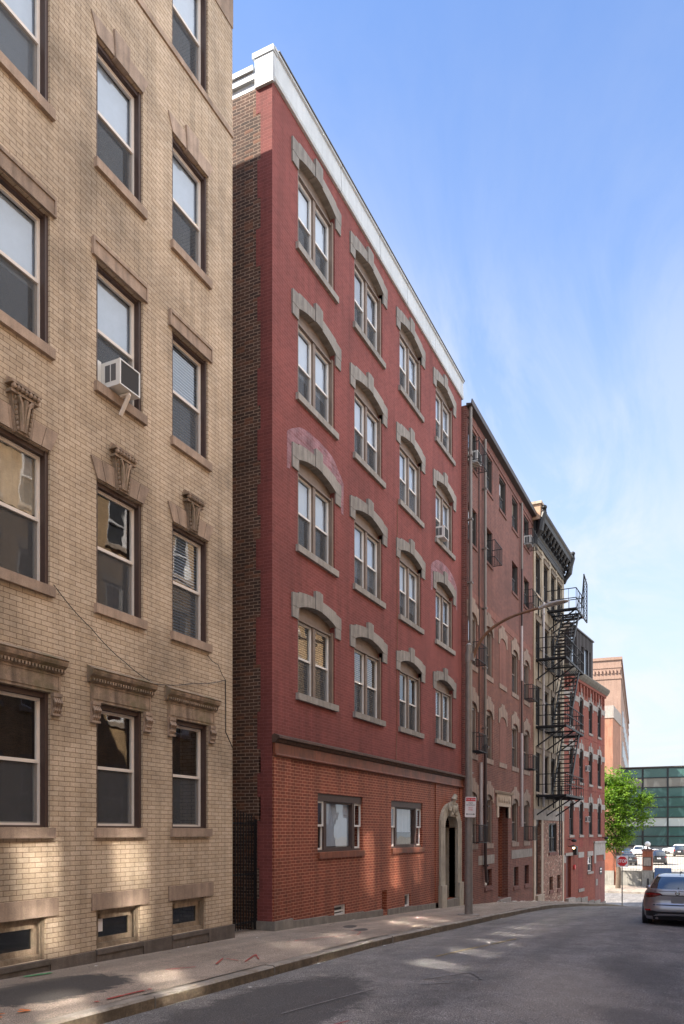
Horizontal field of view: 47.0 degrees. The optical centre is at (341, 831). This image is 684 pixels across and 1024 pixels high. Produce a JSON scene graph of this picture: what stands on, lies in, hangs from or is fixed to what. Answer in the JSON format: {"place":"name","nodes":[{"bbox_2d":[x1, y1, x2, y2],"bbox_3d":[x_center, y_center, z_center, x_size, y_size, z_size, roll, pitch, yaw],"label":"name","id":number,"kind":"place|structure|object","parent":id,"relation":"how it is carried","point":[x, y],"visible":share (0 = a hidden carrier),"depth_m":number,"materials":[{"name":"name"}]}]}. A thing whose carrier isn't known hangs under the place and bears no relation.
{"place":"outdoors","nodes":[
{"label":"outdoors","id":0,"kind":"place"},
{"bbox_2d":[0,901,605,1023],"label":"sidewalk","id":1,"kind":"structure","parent":0,"point":[56,993],"depth_m":11.24,"materials":[{"name":"concrete"}]},
{"bbox_2d":[458,600,567,918],"bbox_3d":[4.641,-1.880,21.607,3.045,8.680,0.660,0,0,25],"label":"street lamp","id":2,"kind":"object","parent":1,"relation":"on","point":[469,656],"visible":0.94,"depth_m":22.04,"materials":[{"name":"metal"}]},
{"bbox_2d":[465,797,475,816],"bbox_3d":[3.588,-0.675,21.957,0.300,0.570,0.011,2,0,12],"label":"parking sign","id":3,"kind":"object","parent":2,"relation":"attached to","point":[470,806],"visible":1,"depth_m":21.96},
{"bbox_2d":[31,872,653,1023],"bbox_3d":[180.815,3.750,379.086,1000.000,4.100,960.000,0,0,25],"label":"ground","id":4,"kind":"structure","parent":0,"point":[250,968],"depth_m":13.90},
{"bbox_2d":[0,0,234,979],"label":"apartment building","id":5,"kind":"structure","parent":4,"relation":"on","point":[116,138],"depth_m":11.69,"materials":[{"name":"beige brick"}]},
{"bbox_2d":[0,917,44,966],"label":"window","id":6,"kind":"structure","parent":5,"relation":"in","point":[21,941],"depth_m":10.16,"materials":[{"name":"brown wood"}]},
{"bbox_2d":[0,684,47,826],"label":"window","id":7,"kind":"structure","parent":5,"relation":"in","point":[23,785],"depth_m":10.31,"materials":[{"name":"glass"}]},
{"bbox_2d":[0,427,47,583],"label":"window","id":8,"kind":"structure","parent":5,"relation":"in","point":[23,479],"depth_m":10.28,"materials":[{"name":"glass"}]},
{"bbox_2d":[0,175,47,342],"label":"window","id":9,"kind":"structure","parent":5,"relation":"in","point":[23,296],"depth_m":10.27,"materials":[{"name":"glass"}]},
{"bbox_2d":[0,0,47,100],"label":"window","id":10,"kind":"structure","parent":5,"relation":"in","point":[28,52],"depth_m":10.34,"materials":[{"name":"glass"}]},
{"bbox_2d":[96,905,137,948],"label":"window","id":11,"kind":"structure","parent":5,"relation":"in","point":[120,925],"depth_m":11.77,"materials":[{"name":"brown wood"}]},
{"bbox_2d":[96,705,140,827],"bbox_3d":[-3.398,-0.943,11.736,0.180,1.785,1.000,0,0,26],"label":"window","id":12,"kind":"structure","parent":5,"relation":"in","point":[118,790],"depth_m":11.93,"materials":[{"name":"glass"}]},
{"bbox_2d":[96,480,140,617],"bbox_3d":[-3.398,-4.143,11.736,0.180,1.785,1.000,0,0,26],"label":"window","id":13,"kind":"structure","parent":5,"relation":"in","point":[118,579],"depth_m":11.91,"materials":[{"name":"glass"}]},
{"bbox_2d":[96,261,140,410],"bbox_3d":[-3.405,-7.302,11.740,0.195,1.785,1.000,0,0,26],"label":"window","id":14,"kind":"structure","parent":5,"relation":"in","point":[118,325],"depth_m":11.88,"materials":[{"name":"glass"}]},
{"bbox_2d":[96,38,140,202],"bbox_3d":[-3.405,-10.482,11.740,0.195,1.785,1.000,0,0,26],"label":"window","id":15,"kind":"structure","parent":5,"relation":"in","point":[118,119],"depth_m":11.89,"materials":[{"name":"glass"}]},
{"bbox_2d":[98,358,139,415],"bbox_3d":[-3.309,-6.481,11.611,0.470,0.698,0.710,0,0,25],"label":"air conditioner","id":16,"kind":"object","parent":5,"relation":"attached to","point":[120,377],"visible":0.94,"depth_m":11.45,"materials":[{"name":"plastic"}]},
{"bbox_2d":[172,897,203,934],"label":"window","id":17,"kind":"structure","parent":5,"relation":"in","point":[187,914],"depth_m":13.33,"materials":[{"name":"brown wood"}]},
{"bbox_2d":[172,720,205,827],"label":"window","id":18,"kind":"structure","parent":5,"relation":"in","point":[188,792],"depth_m":13.52,"materials":[{"name":"glass"}]},
{"bbox_2d":[172,523,205,641],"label":"window","id":19,"kind":"structure","parent":5,"relation":"in","point":[188,605],"depth_m":13.49,"materials":[{"name":"glass"}]},
{"bbox_2d":[172,331,205,458],"bbox_3d":[-2.669,-7.302,13.305,0.213,1.785,1.000,0,0,26],"label":"window","id":20,"kind":"structure","parent":5,"relation":"in","point":[188,420],"depth_m":13.48,"materials":[{"name":"glass"}]},
{"bbox_2d":[172,135,205,273],"bbox_3d":[-2.660,-10.482,13.301,0.195,1.785,1.000,0,0,26],"label":"window","id":21,"kind":"structure","parent":5,"relation":"in","point":[188,197],"depth_m":13.47,"materials":[{"name":"glass"}]},
{"bbox_2d":[172,0,205,91],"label":"window","id":22,"kind":"structure","parent":5,"relation":"in","point":[188,16],"depth_m":13.57,"materials":[{"name":"glass"}]},
{"bbox_2d":[32,903,623,1023],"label":"kerb","id":23,"kind":"structure","parent":4,"relation":"on","point":[109,1012],"depth_m":10.73,"materials":[{"name":"concrete"}]},
{"bbox_2d":[232,44,464,930],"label":"apartment building","id":24,"kind":"structure","parent":4,"relation":"on","point":[348,381],"depth_m":18.22,"materials":[{"name":"brick"}]},
{"bbox_2d":[232,807,256,930],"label":"iron gate","id":25,"kind":"structure","parent":24,"relation":"attached to","point":[254,873],"depth_m":15.33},
{"bbox_2d":[298,608,333,703],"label":"window","id":26,"kind":"structure","parent":24,"relation":"in","point":[316,681],"depth_m":17.68,"materials":[{"name":"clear glass"}]},
{"bbox_2d":[298,463,333,567],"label":"window","id":27,"kind":"structure","parent":24,"relation":"in","point":[315,533],"depth_m":17.68,"materials":[{"name":"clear glass"}]},
{"bbox_2d":[298,315,333,427],"bbox_3d":[-0.667,-10.261,17.480,0.195,2.062,1.780,0,0,26],"label":"window","id":28,"kind":"structure","parent":24,"relation":"in","point":[317,386],"depth_m":17.68,"materials":[{"name":"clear glass"}]},
{"bbox_2d":[298,168,333,289],"bbox_3d":[-0.667,-13.431,17.480,0.195,2.063,1.780,0,0,26],"label":"window","id":29,"kind":"structure","parent":24,"relation":"in","point":[317,241],"depth_m":17.68,"materials":[{"name":"grey glass"}]},
{"bbox_2d":[318,793,361,851],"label":"window","id":30,"kind":"structure","parent":24,"relation":"in","point":[336,823],"depth_m":18.66,"materials":[{"name":"grey glass"}]},
{"bbox_2d":[354,638,380,718],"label":"window","id":31,"kind":"structure","parent":24,"relation":"in","point":[367,700],"depth_m":20.19,"materials":[{"name":"beige glass"}]},
{"bbox_2d":[354,513,380,599],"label":"window","id":32,"kind":"structure","parent":24,"relation":"in","point":[369,578],"depth_m":20.19,"materials":[{"name":"grey glass"}]},
{"bbox_2d":[354,385,380,477],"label":"window","id":33,"kind":"structure","parent":24,"relation":"in","point":[363,426],"depth_m":20.14,"materials":[{"name":"grey glass"}]},
{"bbox_2d":[354,258,380,355],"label":"window","id":34,"kind":"structure","parent":24,"relation":"in","point":[363,305],"depth_m":20.19,"materials":[{"name":"grey glass"}]},
{"bbox_2d":[391,801,421,847],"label":"window","id":35,"kind":"structure","parent":24,"relation":"in","point":[403,814],"depth_m":22.81,"materials":[{"name":"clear glass"}]},
{"bbox_2d":[400,661,419,731],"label":"window","id":36,"kind":"structure","parent":24,"relation":"in","point":[409,713],"depth_m":23.03,"materials":[{"name":"clear glass"}]},
{"bbox_2d":[400,552,419,626],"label":"window","id":37,"kind":"structure","parent":24,"relation":"in","point":[409,608],"depth_m":23.09,"materials":[{"name":"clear glass"}]},
{"bbox_2d":[400,440,419,518],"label":"window","id":38,"kind":"structure","parent":24,"relation":"in","point":[410,498],"depth_m":23.07,"materials":[{"name":"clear glass"}]},
{"bbox_2d":[400,329,419,410],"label":"window","id":39,"kind":"structure","parent":24,"relation":"in","point":[406,366],"depth_m":23.07,"materials":[{"name":"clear glass"}]},
{"bbox_2d":[436,525,448,541],"bbox_3d":[3.112,-9.470,25.084,0.460,0.380,0.720,0,0,25],"label":"air conditioner","id":40,"kind":"object","parent":24,"relation":"attached to","point":[442,533],"visible":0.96,"depth_m":24.88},
{"bbox_2d":[436,681,451,742],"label":"window","id":41,"kind":"structure","parent":24,"relation":"in","point":[443,724],"depth_m":25.96,"materials":[{"name":"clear glass"}]},
{"bbox_2d":[436,583,451,648],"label":"window","id":42,"kind":"structure","parent":24,"relation":"in","point":[443,631],"depth_m":25.96,"materials":[{"name":"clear glass"}]},
{"bbox_2d":[436,484,451,551],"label":"window","id":43,"kind":"structure","parent":24,"relation":"in","point":[444,516],"depth_m":26.07,"materials":[{"name":"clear glass"}]},
{"bbox_2d":[436,386,451,455],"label":"window","id":44,"kind":"structure","parent":24,"relation":"in","point":[443,421],"depth_m":25.96,"materials":[{"name":"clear glass"}]},
{"bbox_2d":[462,399,537,919],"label":"apartment building","id":45,"kind":"structure","parent":4,"relation":"on","point":[499,512],"depth_m":31.05,"materials":[{"name":"brown brick"}]},
{"bbox_2d":[468,425,475,469],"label":"window","id":46,"kind":"structure","parent":45,"relation":"in","point":[473,436],"depth_m":28.34,"materials":[{"name":"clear glass"}]},
{"bbox_2d":[468,507,475,546],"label":"window","id":47,"kind":"structure","parent":45,"relation":"in","point":[473,514],"depth_m":28.34,"materials":[{"name":"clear glass"}]},
{"bbox_2d":[468,614,475,665],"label":"window","id":48,"kind":"structure","parent":45,"relation":"in","point":[473,619],"depth_m":28.28,"materials":[{"name":"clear glass"}]},
{"bbox_2d":[472,703,475,753],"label":"window","id":49,"kind":"structure","parent":45,"relation":"in","point":[474,709],"depth_m":28.30,"materials":[{"name":"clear glass"}]},
{"bbox_2d":[472,793,475,843],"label":"window","id":50,"kind":"structure","parent":45,"relation":"in","point":[473,818],"depth_m":28.30,"materials":[{"name":"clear glass"}]},
{"bbox_2d":[468,450,480,467],"bbox_3d":[4.631,-13.160,27.849,0.480,0.420,0.740,0,0,25],"label":"air conditioner","id":51,"kind":"object","parent":45,"relation":"attached to","point":[476,454],"visible":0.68,"depth_m":27.63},
{"bbox_2d":[487,456,491,494],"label":"window","id":52,"kind":"structure","parent":45,"relation":"in","point":[489,464],"depth_m":30.31,"materials":[{"name":"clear glass"}]},
{"bbox_2d":[487,531,491,565],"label":"window","id":53,"kind":"structure","parent":45,"relation":"in","point":[489,536],"depth_m":30.31,"materials":[{"name":"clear glass"}]},
{"bbox_2d":[487,627,491,676],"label":"window","id":54,"kind":"structure","parent":45,"relation":"in","point":[489,637],"depth_m":30.27,"materials":[{"name":"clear glass"}]},
{"bbox_2d":[487,711,491,759],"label":"window","id":55,"kind":"structure","parent":45,"relation":"in","point":[489,719],"depth_m":30.27,"materials":[{"name":"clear glass"}]},
{"bbox_2d":[487,795,491,842],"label":"window","id":56,"kind":"structure","parent":45,"relation":"in","point":[489,802],"depth_m":30.27,"materials":[{"name":"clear glass"}]},
{"bbox_2d":[499,476,504,513],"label":"window","id":57,"kind":"structure","parent":45,"relation":"in","point":[501,486],"depth_m":32.24,"materials":[{"name":"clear glass"}]},
{"bbox_2d":[512,497,516,531],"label":"window","id":58,"kind":"structure","parent":45,"relation":"in","point":[514,507],"depth_m":34.19,"materials":[{"name":"clear glass"}]},
{"bbox_2d":[512,564,516,594],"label":"window","id":59,"kind":"structure","parent":45,"relation":"in","point":[514,580],"depth_m":34.19,"materials":[{"name":"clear glass"}]},
{"bbox_2d":[512,651,516,693],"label":"window","id":60,"kind":"structure","parent":45,"relation":"in","point":[514,676],"depth_m":34.12,"materials":[{"name":"clear glass"}]},
{"bbox_2d":[512,725,516,766],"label":"window","id":61,"kind":"structure","parent":45,"relation":"in","point":[514,731],"depth_m":34.12,"materials":[{"name":"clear glass"}]},
{"bbox_2d":[512,799,516,841],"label":"window","id":62,"kind":"structure","parent":45,"relation":"in","point":[514,824],"depth_m":34.12,"materials":[{"name":"grey glass"}]},
{"bbox_2d":[524,580,527,607],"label":"window","id":63,"kind":"structure","parent":45,"relation":"in","point":[525,584],"depth_m":36.24,"materials":[{"name":"grey glass"}]},
{"bbox_2d":[524,661,527,701],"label":"window","id":64,"kind":"structure","parent":45,"relation":"in","point":[525,666],"depth_m":36.17,"materials":[{"name":"grey glass"}]},
{"bbox_2d":[524,731,527,770],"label":"window","id":65,"kind":"structure","parent":45,"relation":"in","point":[526,734],"depth_m":36.17,"materials":[{"name":"grey glass"}]},
{"bbox_2d":[524,801,527,840],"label":"window","id":66,"kind":"structure","parent":45,"relation":"in","point":[526,804],"depth_m":36.17,"materials":[{"name":"grey glass"}]},
{"bbox_2d":[524,535,532,547],"bbox_3d":[8.393,-13.160,35.738,0.480,0.420,0.740,0,0,25],"label":"air conditioner","id":67,"kind":"object","parent":45,"relation":"attached to","point":[527,539],"visible":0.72,"depth_m":35.52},
{"bbox_2d":[531,500,587,900],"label":"apartment building","id":68,"kind":"structure","parent":4,"relation":"on","point":[553,558],"depth_m":39.16,"materials":[{"name":"stone"}]},
{"bbox_2d":[536,820,538,893],"bbox_3d":[9.298,1.252,37.925,0.120,3.595,1.120,0,0,27],"label":"door","id":69,"kind":"structure","parent":68,"relation":"in","point":[537,821],"depth_m":38.22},
{"bbox_2d":[536,556,539,595],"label":"window","id":70,"kind":"structure","parent":68,"relation":"in","point":[537,560],"depth_m":38.19,"materials":[{"name":"grey glass"}]},
{"bbox_2d":[536,622,539,658],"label":"window","id":71,"kind":"structure","parent":68,"relation":"in","point":[536,622],"depth_m":38.19,"materials":[{"name":"grey glass"}]},
{"bbox_2d":[536,689,539,725],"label":"window","id":72,"kind":"structure","parent":68,"relation":"in","point":[539,689],"depth_m":38.20,"materials":[{"name":"black glass"}]},
{"bbox_2d":[536,753,539,791],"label":"window","id":73,"kind":"structure","parent":68,"relation":"in","point":[536,753],"depth_m":38.19,"materials":[{"name":"black glass"}]},
{"bbox_2d":[544,567,546,602],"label":"window","id":74,"kind":"structure","parent":68,"relation":"in","point":[545,570],"depth_m":39.72,"materials":[{"name":"black glass"}]},
{"bbox_2d":[545,693,546,724],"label":"window","id":75,"kind":"structure","parent":68,"relation":"in","point":[545,693],"depth_m":39.72,"materials":[{"name":"black glass"}]},
{"bbox_2d":[545,757,546,793],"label":"window","id":76,"kind":"structure","parent":68,"relation":"in","point":[545,757],"depth_m":39.72,"materials":[{"name":"black glass"}]},
{"bbox_2d":[551,759,552,793],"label":"window","id":77,"kind":"structure","parent":68,"relation":"in","point":[551,759],"depth_m":41.19,"materials":[{"name":"black glass"}]},
{"bbox_2d":[551,576,553,609],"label":"window","id":78,"kind":"structure","parent":68,"relation":"in","point":[552,580],"depth_m":41.20,"materials":[{"name":"black glass"}]},
{"bbox_2d":[549,823,555,851],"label":"window","id":79,"kind":"structure","parent":68,"relation":"in","point":[552,826],"depth_m":41.30,"materials":[{"name":"grey glass"}]},
{"bbox_2d":[564,621,609,902],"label":"apartment building","id":80,"kind":"structure","parent":4,"relation":"on","point":[584,861],"depth_m":47.55,"materials":[{"name":"red brick"}]},
{"bbox_2d":[566,856,568,897],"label":"door","id":81,"kind":"structure","parent":80,"relation":"in","point":[567,857],"depth_m":44.36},
{"bbox_2d":[569,800,572,834],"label":"window","id":82,"kind":"structure","parent":80,"relation":"in","point":[571,808],"depth_m":44.88,"materials":[{"name":"black glass"}]},
{"bbox_2d":[579,698,582,729],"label":"window","id":83,"kind":"structure","parent":80,"relation":"in","point":[581,702],"depth_m":46.69,"materials":[{"name":"black glass"}]},
{"bbox_2d":[579,749,582,782],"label":"window","id":84,"kind":"structure","parent":80,"relation":"in","point":[581,753],"depth_m":46.71,"materials":[{"name":"black glass"}]},
{"bbox_2d":[579,802,582,834],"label":"window","id":85,"kind":"structure","parent":80,"relation":"in","point":[581,805],"depth_m":46.71,"materials":[{"name":"black glass"}]},
{"bbox_2d":[588,856,591,871],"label":"window","id":86,"kind":"structure","parent":80,"relation":"in","point":[589,857],"depth_m":48.55,"materials":[{"name":"glass"}]},
{"bbox_2d":[589,703,591,733],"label":"window","id":87,"kind":"structure","parent":80,"relation":"in","point":[590,706],"depth_m":48.56,"materials":[{"name":"black glass"}]},
{"bbox_2d":[589,752,591,784],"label":"window","id":88,"kind":"structure","parent":80,"relation":"in","point":[590,755],"depth_m":48.56,"materials":[{"name":"black glass"}]},
{"bbox_2d":[589,803,591,834],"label":"window","id":89,"kind":"structure","parent":80,"relation":"in","point":[590,805],"depth_m":48.56,"materials":[{"name":"black glass"}]},
{"bbox_2d":[598,708,599,736],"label":"window","id":90,"kind":"structure","parent":80,"relation":"in","point":[598,708],"depth_m":50.44,"materials":[{"name":"black glass"}]},
{"bbox_2d":[598,755,599,785],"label":"window","id":91,"kind":"structure","parent":80,"relation":"in","point":[598,755],"depth_m":50.44,"materials":[{"name":"black glass"}]},
{"bbox_2d":[598,804,599,834],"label":"window","id":92,"kind":"structure","parent":80,"relation":"in","point":[598,804],"depth_m":50.44,"materials":[{"name":"black glass"}]},
{"bbox_2d":[593,656,628,767],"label":"brick tower","id":93,"kind":"structure","parent":4,"relation":"on","point":[608,672],"depth_m":171.34,"materials":[{"name":"brown brick"}]},
{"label":"retaining wall","id":94,"kind":"object","parent":4,"relation":"on","visible":0},
{"bbox_2d":[657,854,683,870],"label":"iron fence","id":95,"kind":"object","parent":94,"relation":"on","point":[669,856],"visible":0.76,"depth_m":75.93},
{"bbox_2d":[103,906,683,1023],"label":"road","id":96,"kind":"structure","parent":0,"point":[598,965],"depth_m":10.61,"materials":[{"name":"asphalt"}]},
{"bbox_2d":[617,856,627,905],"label":"stop sign","id":97,"kind":"object","parent":96,"relation":"on","point":[622,861],"visible":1,"depth_m":45.94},
{"bbox_2d":[642,871,683,922],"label":"parked car","id":98,"kind":"object","parent":96,"relation":"on","point":[663,898],"visible":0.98,"depth_m":20.80,"materials":[{"name":"grey metal"}]},
{"bbox_2d":[232,0,683,766],"label":"sky","id":99,"kind":"structure","parent":0,"point":[520,163],"materials":[{"name":"blue"}]},
{"bbox_2d":[605,893,643,905],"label":"cross street","id":100,"kind":"structure","parent":0,"point":[628,899],"depth_m":62.99,"materials":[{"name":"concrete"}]},
{"bbox_2d":[605,891,644,893],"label":"kerb","id":101,"kind":"structure","parent":100,"relation":"on","point":[629,892],"depth_m":69.24,"materials":[{"name":"concrete"}]},
{"bbox_2d":[605,885,646,891],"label":"sidewalk","id":102,"kind":"structure","parent":0,"point":[628,888],"depth_m":73.28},
{"bbox_2d":[605,847,613,884],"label":"boundary wall","id":103,"kind":"structure","parent":102,"relation":"on","point":[609,868],"depth_m":77.97,"materials":[{"name":"orange brick"}]},
{"bbox_2d":[605,764,657,887],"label":"street tree","id":104,"kind":"object","parent":102,"relation":"on","point":[618,795],"visible":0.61,"depth_m":72.86,"materials":[{"name":"green plant"}]},
{"bbox_2d":[621,870,641,885],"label":"retaining wall","id":105,"kind":"structure","parent":102,"relation":"on","point":[632,878],"depth_m":77.29,"materials":[{"name":"concrete"}]},
{"bbox_2d":[641,849,653,885],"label":"brick pillar","id":106,"kind":"structure","parent":102,"relation":"on","point":[647,863],"depth_m":76.40,"materials":[{"name":"brick"}]},
{"bbox_2d":[621,853,683,871],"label":"parking lot","id":107,"kind":"structure","parent":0,"point":[676,864],"depth_m":94.72,"materials":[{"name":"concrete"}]},
{"bbox_2d":[605,705,620,847],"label":"brick annex","id":108,"kind":"object","parent":107,"relation":"on","point":[612,736],"visible":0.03,"depth_m":140.53,"materials":[{"name":"orange brick"}]},
{"bbox_2d":[621,853,635,864],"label":"parked car","id":109,"kind":"object","parent":107,"relation":"on","point":[630,858],"visible":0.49,"depth_m":91.34,"materials":[{"name":"grey metal"}]},
{"bbox_2d":[633,845,644,855],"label":"parked car","id":110,"kind":"object","parent":107,"relation":"on","point":[637,848],"visible":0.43,"depth_m":123.71,"materials":[{"name":"white metal"}]},
{"bbox_2d":[621,766,683,849],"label":"glass building","id":111,"kind":"structure","parent":107,"relation":"on","point":[665,784],"depth_m":148.47,"materials":[{"name":"glass"}]},
{"bbox_2d":[653,850,666,864],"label":"parked car","id":112,"kind":"object","parent":107,"relation":"on","point":[655,855],"visible":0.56,"depth_m":92.84,"materials":[{"name":"grey metal"}]},
{"bbox_2d":[662,844,683,853],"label":"parked car","id":113,"kind":"object","parent":107,"relation":"on","point":[669,850],"visible":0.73,"depth_m":138.00,"materials":[{"name":"white metal"}]},
{"bbox_2d":[673,845,683,855],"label":"parked car","id":114,"kind":"object","parent":107,"relation":"on","point":[678,849],"visible":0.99,"depth_m":123.73,"materials":[{"name":"grey metal"}]},
{"bbox_2d":[654,868,671,878],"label":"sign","id":115,"kind":"object","parent":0,"point":[657,871],"visible":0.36,"depth_m":74.63,"materials":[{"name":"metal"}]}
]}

